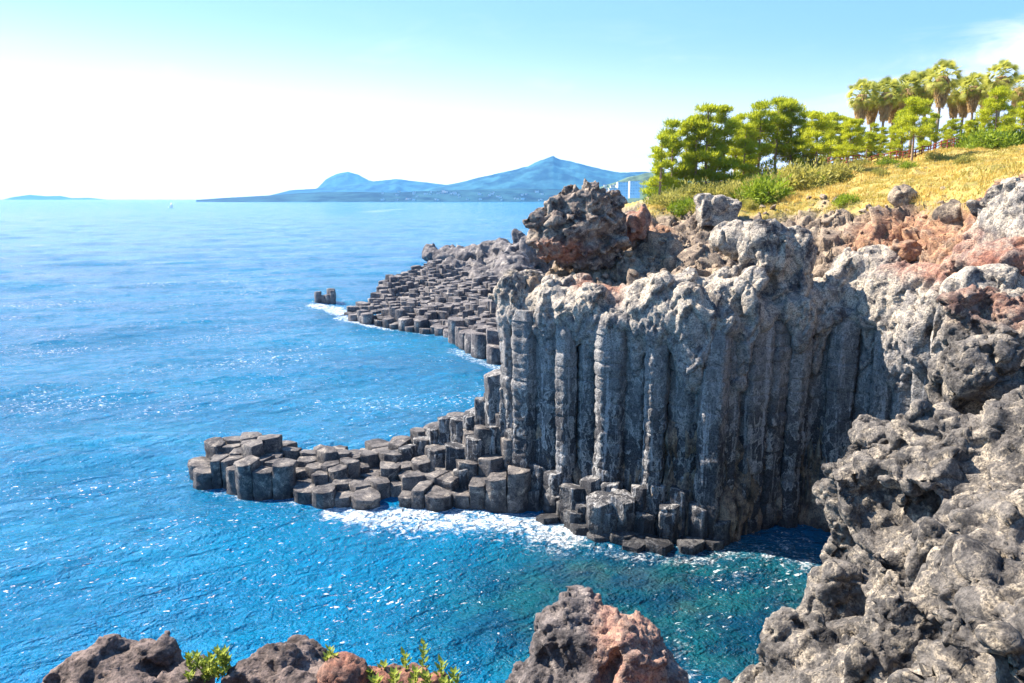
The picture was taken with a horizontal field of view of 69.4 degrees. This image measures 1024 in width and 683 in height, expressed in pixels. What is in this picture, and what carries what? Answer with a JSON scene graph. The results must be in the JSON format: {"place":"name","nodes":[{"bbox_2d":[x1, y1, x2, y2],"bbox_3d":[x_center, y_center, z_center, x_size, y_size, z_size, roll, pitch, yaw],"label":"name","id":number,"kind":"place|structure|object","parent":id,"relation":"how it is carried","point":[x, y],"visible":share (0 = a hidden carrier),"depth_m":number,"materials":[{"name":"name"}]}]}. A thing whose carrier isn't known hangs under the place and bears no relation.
{"place":"outdoors","nodes":[
{"label":"outdoors","id":0,"kind":"place"},
{"bbox_2d":[4,195,106,199],"bbox_3d":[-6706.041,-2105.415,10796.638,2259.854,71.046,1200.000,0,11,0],"label":"island","id":1,"kind":"structure","parent":0,"point":[31,197],"depth_m":10427.14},
{"bbox_2d":[316,172,371,188],"bbox_3d":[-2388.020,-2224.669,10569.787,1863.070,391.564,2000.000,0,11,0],"label":"dome hill","id":2,"kind":"structure","parent":0,"point":[343,178],"depth_m":10253.73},
{"bbox_2d":[273,179,444,194],"bbox_3d":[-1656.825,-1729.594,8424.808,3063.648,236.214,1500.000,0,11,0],"label":"ridge hill","id":3,"kind":"structure","parent":0,"point":[395,185],"depth_m":8179.53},
{"bbox_2d":[187,393,531,513],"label":"columnar platform","id":4,"kind":"structure","parent":0,"point":[259,466],"depth_m":54.42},
{"bbox_2d":[196,188,580,201],"bbox_3d":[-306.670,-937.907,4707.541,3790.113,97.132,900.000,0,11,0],"label":"coast land","id":5,"kind":"structure","parent":0,"point":[506,195],"depth_m":4441.42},
{"bbox_2d":[0,199,830,682],"bbox_3d":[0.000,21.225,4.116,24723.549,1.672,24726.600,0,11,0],"label":"sea","id":6,"kind":"structure","parent":0,"point":[148,349],"depth_m":59.93,"materials":[{"name":"liquid"}]},
{"bbox_2d":[314,288,335,303],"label":"sea stack","id":7,"kind":"object","parent":6,"relation":"in","point":[329,297],"visible":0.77,"depth_m":155.64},
{"bbox_2d":[340,228,554,364],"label":"columnar headland","id":8,"kind":"structure","parent":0,"point":[445,291],"depth_m":142.96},
{"bbox_2d":[0,0,1023,199],"label":"sky","id":9,"kind":"structure","parent":0,"point":[100,99],"materials":[{"name":"white"}]},
{"bbox_2d":[422,156,648,190],"bbox_3d":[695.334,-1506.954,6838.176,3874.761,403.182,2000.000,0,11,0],"label":"peak hill","id":10,"kind":"structure","parent":0,"point":[552,172],"depth_m":6439.90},
{"bbox_2d":[599,172,698,202],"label":"town land","id":11,"kind":"structure","parent":0,"point":[643,177],"depth_m":2100.20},
{"bbox_2d":[616,182,627,199],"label":"hotel","id":12,"kind":"structure","parent":11,"relation":"on","point":[622,187],"depth_m":1800.03,"materials":[{"name":"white glass"}]},
{"bbox_2d":[628,181,639,197],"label":"hotel","id":13,"kind":"structure","parent":11,"relation":"on","point":[633,189],"depth_m":1898.78,"materials":[{"name":"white glass"}]},
{"bbox_2d":[398,177,1023,555],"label":"basalt cliff","id":14,"kind":"structure","parent":0,"point":[769,351],"depth_m":47.09,"materials":[{"name":"stone"}]},
{"bbox_2d":[939,251,951,262],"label":"boulder","id":15,"kind":"object","parent":14,"relation":"on","point":[943,255],"visible":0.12,"depth_m":42.21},
{"bbox_2d":[960,236,1023,275],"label":"red boulder","id":16,"kind":"object","parent":14,"relation":"on","point":[1009,251],"visible":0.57,"depth_m":35.75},
{"bbox_2d":[525,147,1023,543],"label":"hillside","id":17,"kind":"structure","parent":0,"point":[736,507],"depth_m":51.00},
{"bbox_2d":[522,178,631,271],"bbox_3d":[4.665,-8.316,53.903,7.855,7.054,5.467,0,11,0],"label":"lava rock","id":18,"kind":"object","parent":17,"relation":"on","point":[570,226],"visible":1,"depth_m":52.51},
{"bbox_2d":[625,203,651,246],"bbox_3d":[9.034,-8.632,55.017,2.740,3.256,3.017,0,11,0],"label":"lava rock","id":19,"kind":"object","parent":17,"relation":"on","point":[638,223],"visible":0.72,"depth_m":54.28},
{"bbox_2d":[640,183,666,203],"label":"shrub","id":20,"kind":"object","parent":17,"relation":"on","point":[645,194],"visible":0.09,"depth_m":85.97,"materials":[{"name":"green plant"}]},
{"bbox_2d":[638,133,677,194],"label":"pine tree","id":21,"kind":"object","parent":17,"relation":"on","point":[657,170],"visible":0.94,"depth_m":74.14,"materials":[{"name":"green plant"}]},
{"bbox_2d":[642,189,687,209],"bbox_3d":[13.249,-11.906,63.454,3.680,2.360,4.052,-4,12,-19],"label":"shrub","id":22,"kind":"object","parent":17,"relation":"on","point":[663,199],"visible":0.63,"depth_m":62.87,"materials":[{"name":"green plant"}]},
{"bbox_2d":[652,116,694,190],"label":"pine tree","id":23,"kind":"object","parent":17,"relation":"on","point":[672,160],"visible":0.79,"depth_m":75.33,"materials":[{"name":"green plant"}]},
{"bbox_2d":[666,195,694,217],"bbox_3d":[14.087,-10.919,60.775,3.062,2.220,3.126,7,13,33],"label":"shrub","id":24,"kind":"object","parent":17,"relation":"on","point":[684,202],"visible":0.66,"depth_m":60.32,"materials":[{"name":"green plant"}]},
{"bbox_2d":[664,177,713,199],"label":"shrub","id":25,"kind":"object","parent":17,"relation":"on","point":[692,192],"visible":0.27,"depth_m":66.33,"materials":[{"name":"green plant"}]},
{"bbox_2d":[683,202,695,214],"bbox_3d":[15.460,-10.847,59.905,3.290,2.112,2.924,-9,14,-40],"label":"shrub","id":26,"kind":"object","parent":17,"relation":"on","point":[692,207],"visible":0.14,"depth_m":59.64,"materials":[{"name":"green plant"}]},
{"bbox_2d":[673,118,707,187],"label":"pine tree","id":27,"kind":"object","parent":17,"relation":"on","point":[683,131],"visible":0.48,"depth_m":76.64,"materials":[{"name":"green plant"}]},
{"bbox_2d":[677,112,716,185],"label":"pine tree","id":28,"kind":"object","parent":17,"relation":"on","point":[700,154],"visible":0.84,"depth_m":76.26,"materials":[{"name":"green plant"}]},
{"bbox_2d":[683,101,734,183],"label":"pine tree","id":29,"kind":"object","parent":17,"relation":"on","point":[714,161],"visible":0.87,"depth_m":76.22,"materials":[{"name":"green plant"}]},
{"bbox_2d":[700,179,721,187],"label":"shrub","id":30,"kind":"object","parent":17,"relation":"on","point":[712,182],"visible":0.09,"depth_m":75.91,"materials":[{"name":"green plant"}]},
{"bbox_2d":[693,193,741,226],"bbox_3d":[15.832,-10.141,57.166,3.291,2.634,2.908,0,11,0],"label":"boulder","id":31,"kind":"object","parent":17,"relation":"on","point":[713,210],"visible":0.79,"depth_m":56.04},
{"bbox_2d":[698,103,743,182],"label":"pine tree","id":32,"kind":"object","parent":17,"relation":"on","point":[729,129],"visible":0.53,"depth_m":76.52,"materials":[{"name":"green plant"}]},
{"bbox_2d":[704,180,741,199],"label":"shrub","id":33,"kind":"object","parent":17,"relation":"on","point":[723,190],"visible":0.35,"depth_m":65.24,"materials":[{"name":"green plant"}]},
{"bbox_2d":[711,178,743,194],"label":"shrub","id":34,"kind":"object","parent":17,"relation":"on","point":[739,180],"visible":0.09,"depth_m":73.66,"materials":[{"name":"green plant"}]},
{"bbox_2d":[717,180,751,198],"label":"shrub","id":35,"kind":"object","parent":17,"relation":"on","point":[737,184],"visible":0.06,"depth_m":68.07,"materials":[{"name":"green plant"}]},
{"bbox_2d":[725,112,746,173],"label":"pine tree","id":36,"kind":"object","parent":17,"relation":"on","point":[735,152],"visible":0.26,"depth_m":80.78,"materials":[{"name":"green plant"}]},
{"bbox_2d":[729,123,761,181],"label":"pine tree","id":37,"kind":"object","parent":17,"relation":"on","point":[749,149],"visible":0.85,"depth_m":77.09,"materials":[{"name":"green plant"}]},
{"bbox_2d":[735,196,761,210],"bbox_3d":[19.775,-11.347,62.286,2.558,1.816,2.505,6,13,30],"label":"shrub","id":38,"kind":"object","parent":17,"relation":"on","point":[749,204],"visible":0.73,"depth_m":61.85,"materials":[{"name":"green plant"}]},
{"bbox_2d":[743,175,765,185],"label":"shrub","id":39,"kind":"object","parent":17,"relation":"on","point":[752,178],"visible":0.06,"depth_m":73.07,"materials":[{"name":"green plant"}]},
{"bbox_2d":[738,97,780,173],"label":"pine tree","id":40,"kind":"object","parent":17,"relation":"on","point":[758,114],"visible":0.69,"depth_m":77.57,"materials":[{"name":"green plant"}]},
{"bbox_2d":[730,170,794,205],"bbox_3d":[21.664,-12.737,63.933,5.684,4.036,5.568,2,11,10],"label":"shrub","id":41,"kind":"object","parent":17,"relation":"on","point":[763,193],"visible":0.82,"depth_m":62.88,"materials":[{"name":"green plant"}]},
{"bbox_2d":[761,94,804,173],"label":"pine tree","id":42,"kind":"object","parent":17,"relation":"on","point":[782,104],"visible":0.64,"depth_m":79.08,"materials":[{"name":"green plant"}]},
{"bbox_2d":[549,166,1022,290],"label":"rubble","id":43,"kind":"object","parent":17,"relation":"on","point":[651,259],"visible":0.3,"depth_m":52.41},
{"bbox_2d":[771,96,807,163],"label":"pine tree","id":44,"kind":"object","parent":17,"relation":"on","point":[783,147],"visible":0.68,"depth_m":79.73,"materials":[{"name":"green plant"}]},
{"bbox_2d":[766,157,838,191],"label":"shrub","id":45,"kind":"object","parent":17,"relation":"on","point":[806,180],"visible":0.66,"depth_m":67.11,"materials":[{"name":"green plant"}]},
{"bbox_2d":[791,108,819,167],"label":"pine tree","id":46,"kind":"object","parent":17,"relation":"on","point":[799,122],"visible":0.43,"depth_m":79.03,"materials":[{"name":"green plant"}]},
{"bbox_2d":[795,110,844,168],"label":"pine tree","id":47,"kind":"object","parent":17,"relation":"on","point":[815,144],"visible":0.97,"depth_m":76.44,"materials":[{"name":"green plant"}]},
{"bbox_2d":[798,154,845,168],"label":"shrub","id":48,"kind":"object","parent":17,"relation":"on","point":[821,158],"visible":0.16,"depth_m":79.55,"materials":[{"name":"green plant"}]},
{"bbox_2d":[635,144,1023,218],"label":"grass","id":49,"kind":"structure","parent":17,"relation":"on","point":[1018,166],"depth_m":59.96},
{"bbox_2d":[818,121,840,164],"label":"pine tree","id":50,"kind":"object","parent":17,"relation":"on","point":[827,152],"visible":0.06,"depth_m":91.52,"materials":[{"name":"green plant"}]},
{"bbox_2d":[820,111,844,163],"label":"pine tree","id":51,"kind":"object","parent":17,"relation":"on","point":[830,133],"visible":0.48,"depth_m":83.86,"materials":[{"name":"green plant"}]},
{"bbox_2d":[821,209,848,227],"bbox_3d":[23.584,-8.775,54.417,1.938,1.968,1.577,0,11,0],"label":"boulder","id":52,"kind":"object","parent":17,"relation":"on","point":[826,220],"visible":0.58,"depth_m":54.02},
{"bbox_2d":[818,166,852,184],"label":"shrub","id":53,"kind":"object","parent":17,"relation":"on","point":[845,179],"visible":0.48,"depth_m":69.56,"materials":[{"name":"green plant"}]},
{"bbox_2d":[815,157,864,182],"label":"shrub","id":54,"kind":"object","parent":17,"relation":"on","point":[839,165],"visible":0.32,"depth_m":70.05,"materials":[{"name":"green plant"}]},
{"bbox_2d":[831,129,852,161],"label":"pine tree","id":55,"kind":"object","parent":17,"relation":"on","point":[840,140],"visible":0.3,"depth_m":84.91,"materials":[{"name":"green plant"}]},
{"bbox_2d":[831,193,862,207],"bbox_3d":[25.370,-10.634,55.955,2.315,1.348,2.103,2,11,12],"label":"shrub","id":56,"kind":"object","parent":17,"relation":"on","point":[842,198],"visible":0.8,"depth_m":55.68,"materials":[{"name":"green plant"}]},
{"bbox_2d":[828,117,867,166],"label":"pine tree","id":57,"kind":"object","parent":17,"relation":"on","point":[846,132],"visible":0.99,"depth_m":73.41,"materials":[{"name":"green plant"}]},
{"bbox_2d":[851,118,869,159],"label":"pine tree","id":58,"kind":"object","parent":17,"relation":"on","point":[860,120],"visible":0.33,"depth_m":93.33,"materials":[{"name":"green plant"}]},
{"bbox_2d":[849,157,873,166],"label":"shrub","id":59,"kind":"object","parent":17,"relation":"on","point":[865,161],"visible":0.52,"depth_m":80.34,"materials":[{"name":"green plant"}]},
{"bbox_2d":[845,77,881,160],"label":"palm tree","id":60,"kind":"object","parent":17,"relation":"on","point":[861,104],"visible":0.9,"depth_m":97.03,"materials":[{"name":"green plant"}]},
{"bbox_2d":[854,131,881,158],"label":"pine tree","id":61,"kind":"object","parent":17,"relation":"on","point":[870,143],"visible":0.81,"depth_m":88.66,"materials":[{"name":"green plant"}]},
{"bbox_2d":[863,121,880,159],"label":"pine tree","id":62,"kind":"object","parent":17,"relation":"on","point":[875,129],"visible":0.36,"depth_m":93.37,"materials":[{"name":"green plant"}]},
{"bbox_2d":[859,80,887,151],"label":"palm tree","id":63,"kind":"object","parent":17,"relation":"on","point":[872,115],"visible":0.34,"depth_m":101.42,"materials":[{"name":"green plant"}]},
{"bbox_2d":[869,167,890,175],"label":"shrub","id":64,"kind":"object","parent":17,"relation":"on","point":[881,171],"visible":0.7,"depth_m":67.20,"materials":[{"name":"green plant"}]},
{"bbox_2d":[873,127,889,155],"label":"pine tree","id":65,"kind":"object","parent":17,"relation":"on","point":[881,137],"visible":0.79,"depth_m":90.58,"materials":[{"name":"green plant"}]},
{"bbox_2d":[869,75,904,126],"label":"palm tree","id":66,"kind":"object","parent":17,"relation":"on","point":[887,101],"visible":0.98,"depth_m":96.17,"materials":[{"name":"green plant"}]},
{"bbox_2d":[874,152,902,166],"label":"shrub","id":67,"kind":"object","parent":17,"relation":"on","point":[885,160],"visible":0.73,"depth_m":75.89,"materials":[{"name":"green plant"}]},
{"bbox_2d":[883,119,904,154],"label":"pine tree","id":68,"kind":"object","parent":17,"relation":"on","point":[888,147],"visible":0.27,"depth_m":87.14,"materials":[{"name":"green plant"}]},
{"bbox_2d":[827,138,961,163],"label":"railing","id":69,"kind":"object","parent":17,"relation":"on","point":[909,153],"visible":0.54,"depth_m":82.99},
{"bbox_2d":[882,79,909,141],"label":"palm tree","id":70,"kind":"object","parent":17,"relation":"on","point":[892,115],"visible":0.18,"depth_m":103.38,"materials":[{"name":"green plant"}]},
{"bbox_2d":[885,109,915,158],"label":"pine tree","id":71,"kind":"object","parent":17,"relation":"on","point":[899,140],"visible":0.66,"depth_m":83.06,"materials":[{"name":"green plant"}]},
{"bbox_2d":[887,184,918,207],"bbox_3d":[27.770,-9.901,52.221,2.722,2.355,2.178,0,11,0],"label":"boulder","id":72,"kind":"object","parent":17,"relation":"on","point":[901,195],"visible":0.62,"depth_m":51.35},
{"bbox_2d":[890,239,921,261],"bbox_3d":[24.870,-5.725,46.689,1.998,1.467,1.232,0,11,0],"label":"boulder","id":73,"kind":"object","parent":17,"relation":"on","point":[908,250],"visible":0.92,"depth_m":46.37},
{"bbox_2d":[891,73,923,143],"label":"palm tree","id":74,"kind":"object","parent":17,"relation":"on","point":[908,78],"visible":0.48,"depth_m":98.99,"materials":[{"name":"green plant"}]},
{"bbox_2d":[897,160,917,169],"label":"shrub","id":75,"kind":"object","parent":17,"relation":"on","point":[905,164],"visible":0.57,"depth_m":68.10,"materials":[{"name":"green plant"}]},
{"bbox_2d":[901,69,932,148],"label":"palm tree","id":76,"kind":"object","parent":17,"relation":"on","point":[911,73],"visible":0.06,"depth_m":104.53,"materials":[{"name":"green plant"}]},
{"bbox_2d":[894,95,945,161],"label":"pine tree","id":77,"kind":"object","parent":17,"relation":"on","point":[915,113],"visible":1,"depth_m":74.37,"materials":[{"name":"green plant"}]},
{"bbox_2d":[914,116,928,151],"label":"pine tree","id":78,"kind":"object","parent":17,"relation":"on","point":[921,139],"visible":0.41,"depth_m":92.83,"materials":[{"name":"green plant"}]},
{"bbox_2d":[910,67,944,152],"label":"palm tree","id":79,"kind":"object","parent":17,"relation":"on","point":[925,95],"visible":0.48,"depth_m":98.02,"materials":[{"name":"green plant"}]},
{"bbox_2d":[921,111,941,150],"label":"pine tree","id":80,"kind":"object","parent":17,"relation":"on","point":[932,137],"visible":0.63,"depth_m":88.28,"materials":[{"name":"green plant"}]},
{"bbox_2d":[922,150,948,161],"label":"shrub","id":81,"kind":"object","parent":17,"relation":"on","point":[930,156],"visible":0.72,"depth_m":75.10,"materials":[{"name":"green plant"}]},
{"bbox_2d":[922,58,963,149],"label":"palm tree","id":82,"kind":"object","parent":17,"relation":"on","point":[942,84],"visible":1,"depth_m":92.86,"materials":[{"name":"green plant"}]},
{"bbox_2d":[937,124,950,147],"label":"pine tree","id":83,"kind":"object","parent":17,"relation":"on","point":[943,127],"visible":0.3,"depth_m":90.60,"materials":[{"name":"green plant"}]},
{"bbox_2d":[932,199,960,223],"bbox_3d":[28.325,-8.044,47.225,2.523,2.084,1.978,0,11,0],"label":"boulder","id":84,"kind":"object","parent":17,"relation":"on","point":[948,212],"visible":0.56,"depth_m":46.75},
{"bbox_2d":[938,118,965,146],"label":"pine tree","id":85,"kind":"object","parent":17,"relation":"on","point":[953,127],"visible":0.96,"depth_m":84.83,"materials":[{"name":"green plant"}]},
{"bbox_2d":[945,77,964,143],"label":"palm tree","id":86,"kind":"object","parent":17,"relation":"on","point":[953,110],"visible":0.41,"depth_m":103.48,"materials":[{"name":"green plant"}]},
{"bbox_2d":[956,224,972,242],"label":"boulder","id":87,"kind":"object","parent":17,"relation":"on","point":[959,238],"visible":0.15,"depth_m":41.63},
{"bbox_2d":[949,75,980,137],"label":"palm tree","id":88,"kind":"object","parent":17,"relation":"on","point":[963,109],"visible":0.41,"depth_m":97.36,"materials":[{"name":"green plant"}]},
{"bbox_2d":[953,153,976,164],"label":"shrub","id":89,"kind":"object","parent":17,"relation":"on","point":[962,159],"visible":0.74,"depth_m":66.18,"materials":[{"name":"yellow plant"}]},
{"bbox_2d":[955,119,979,139],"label":"pine tree","id":90,"kind":"object","parent":17,"relation":"on","point":[968,125],"visible":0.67,"depth_m":90.14,"materials":[{"name":"green plant"}]},
{"bbox_2d":[948,129,993,148],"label":"shrub","id":91,"kind":"object","parent":17,"relation":"on","point":[962,142],"visible":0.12,"depth_m":83.23,"materials":[{"name":"green plant"}]},
{"bbox_2d":[959,71,991,120],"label":"palm tree","id":92,"kind":"object","parent":17,"relation":"on","point":[973,95],"visible":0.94,"depth_m":94.35,"materials":[{"name":"green plant"}]},
{"bbox_2d":[966,185,994,216],"bbox_3d":[27.964,-7.999,41.079,4.862,3.129,2.737,0,11,0],"label":"lava outcrop","id":93,"kind":"object","parent":17,"relation":"on","point":[972,205],"visible":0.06,"depth_m":41.48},
{"bbox_2d":[973,120,988,133],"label":"pine tree","id":94,"kind":"object","parent":17,"relation":"on","point":[983,125],"visible":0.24,"depth_m":88.38,"materials":[{"name":"green plant"}]},
{"bbox_2d":[977,80,993,124],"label":"palm tree","id":95,"kind":"object","parent":17,"relation":"on","point":[979,103],"visible":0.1,"depth_m":106.95,"materials":[{"name":"green plant"}]},
{"bbox_2d":[963,124,1019,149],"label":"shrub","id":96,"kind":"object","parent":17,"relation":"on","point":[1000,139],"visible":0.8,"depth_m":74.10,"materials":[{"name":"green plant"}]},
{"bbox_2d":[973,85,1019,132],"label":"pine tree","id":97,"kind":"object","parent":17,"relation":"on","point":[988,113],"visible":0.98,"depth_m":76.41,"materials":[{"name":"green plant"}]},
{"bbox_2d":[980,58,1021,116],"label":"palm tree","id":98,"kind":"object","parent":17,"relation":"on","point":[1001,79],"visible":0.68,"depth_m":91.16,"materials":[{"name":"green plant"}]},
{"bbox_2d":[1004,109,1016,132],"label":"pine tree","id":99,"kind":"object","parent":17,"relation":"on","point":[1013,111],"visible":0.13,"depth_m":89.85,"materials":[{"name":"green plant"}]},
{"bbox_2d":[1007,74,1023,123],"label":"palm tree","id":100,"kind":"object","parent":17,"relation":"on","point":[1017,95],"visible":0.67,"depth_m":102.83,"materials":[{"name":"green plant"}]},
{"bbox_2d":[1007,127,1023,145],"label":"shrub","id":101,"kind":"object","parent":17,"relation":"on","point":[1021,138],"visible":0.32,"depth_m":75.58,"materials":[{"name":"green plant"}]},
{"bbox_2d":[1013,101,1023,134],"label":"pine tree","id":102,"kind":"object","parent":17,"relation":"on","point":[1019,110],"visible":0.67,"depth_m":80.85,"materials":[{"name":"green plant"}]},
{"bbox_2d":[718,284,1023,682],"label":"lava crag","id":103,"kind":"structure","parent":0,"point":[917,576],"depth_m":21.88,"materials":[{"name":"stone"}]},
{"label":"viewpoint cliff","id":104,"kind":"structure","parent":0,"visible":0},
{"bbox_2d":[42,630,214,682],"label":"lava rock","id":105,"kind":"object","parent":104,"relation":"on","point":[113,658],"visible":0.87,"depth_m":6.17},
{"bbox_2d":[182,644,231,682],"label":"leafy plant","id":106,"kind":"object","parent":105,"relation":"on","point":[222,659],"visible":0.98,"depth_m":5.96,"materials":[{"name":"green plant"}]},
{"bbox_2d":[221,634,326,682],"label":"lava rock","id":107,"kind":"object","parent":104,"relation":"on","point":[297,658],"visible":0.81,"depth_m":5.93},
{"bbox_2d":[322,644,338,660],"bbox_3d":[-1.423,2.481,5.848,0.140,0.148,0.185,0,11,0],"label":"leafy plant","id":108,"kind":"object","parent":107,"relation":"on","point":[330,653],"visible":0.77,"depth_m":5.83,"materials":[{"name":"green plant"}]},
{"bbox_2d":[316,651,448,682],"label":"lava rock","id":109,"kind":"object","parent":104,"relation":"on","point":[344,667],"visible":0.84,"depth_m":5.75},
{"bbox_2d":[366,638,460,682],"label":"leafy plant","id":110,"kind":"object","parent":109,"relation":"on","point":[424,675],"visible":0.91,"depth_m":5.80,"materials":[{"name":"green plant"}]},
{"bbox_2d":[505,585,688,682],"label":"rock pinnacle","id":111,"kind":"object","parent":104,"relation":"on","point":[582,634],"visible":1,"depth_m":8.91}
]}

